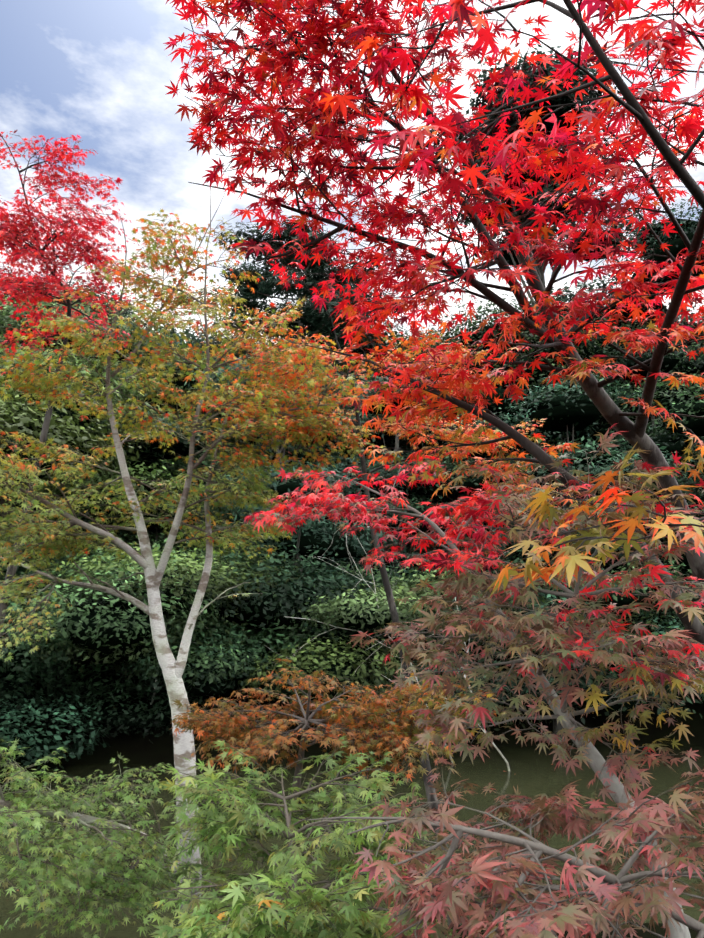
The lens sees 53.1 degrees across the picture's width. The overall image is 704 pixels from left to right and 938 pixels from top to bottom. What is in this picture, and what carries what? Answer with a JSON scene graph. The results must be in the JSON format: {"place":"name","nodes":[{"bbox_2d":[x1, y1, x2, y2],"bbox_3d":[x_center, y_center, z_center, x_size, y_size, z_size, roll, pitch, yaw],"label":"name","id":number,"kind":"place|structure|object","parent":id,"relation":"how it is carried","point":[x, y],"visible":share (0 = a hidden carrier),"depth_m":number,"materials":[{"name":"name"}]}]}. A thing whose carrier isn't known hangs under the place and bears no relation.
{"place":"outdoors","nodes":[
{"label":"outdoors","id":0,"kind":"place"},
{"bbox_2d":[0,745,703,937],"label":"pond water","id":1,"kind":"structure","parent":0,"point":[532,773],"depth_m":9.48,"materials":[{"name":"green liquid"}]},
{"bbox_2d":[0,519,703,937],"bbox_3d":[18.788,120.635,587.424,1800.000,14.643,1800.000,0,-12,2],"label":"ground","id":2,"kind":"structure","parent":0,"point":[136,747],"depth_m":13.25,"materials":[{"name":"soil"}]},
{"bbox_2d":[0,130,138,635],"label":"maple tree","id":3,"kind":"object","parent":2,"relation":"on","point":[10,232],"visible":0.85,"depth_m":5.89,"materials":[{"name":"red plant"}]},
{"bbox_2d":[0,188,386,937],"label":"maple tree","id":4,"kind":"object","parent":2,"relation":"on","point":[80,872],"visible":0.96,"depth_m":4.92,"materials":[{"name":"green plant"}]},
{"bbox_2d":[145,736,458,937],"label":"maple tree","id":5,"kind":"object","parent":2,"relation":"on","point":[354,917],"visible":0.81,"depth_m":2.62,"materials":[{"name":"green plant"}]},
{"bbox_2d":[150,514,514,770],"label":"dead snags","id":6,"kind":"object","parent":2,"relation":"on","point":[495,746],"visible":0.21,"depth_m":11.55,"materials":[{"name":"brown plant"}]},
{"bbox_2d":[170,658,507,926],"bbox_3d":[-0.049,1.990,3.848,1.999,1.894,1.398,0,-12,2],"label":"maple tree","id":7,"kind":"object","parent":2,"relation":"on","point":[391,731],"visible":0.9,"depth_m":3.89,"materials":[{"name":"orange plant"}]},
{"bbox_2d":[0,44,703,774],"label":"forest","id":8,"kind":"object","parent":2,"relation":"on","point":[184,564],"depth_m":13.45,"materials":[{"name":"plant"}]},
{"bbox_2d":[184,283,544,924],"bbox_3d":[0.302,1.178,5.853,3.267,5.167,1.857,8,-14,-33],"label":"maple tree","id":9,"kind":"object","parent":2,"relation":"on","point":[388,589],"visible":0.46,"depth_m":5.93,"materials":[{"name":"orange plant"}]},
{"bbox_2d":[162,0,703,650],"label":"maple tree","id":10,"kind":"object","parent":2,"relation":"on","point":[282,62],"visible":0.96,"depth_m":2.33,"materials":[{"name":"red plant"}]},
{"bbox_2d":[244,423,703,937],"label":"maple tree","id":11,"kind":"object","parent":2,"relation":"on","point":[429,896],"visible":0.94,"depth_m":2.20,"materials":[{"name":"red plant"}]},
{"bbox_2d":[0,0,703,497],"label":"sky","id":12,"kind":"structure","parent":0,"point":[98,71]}
]}

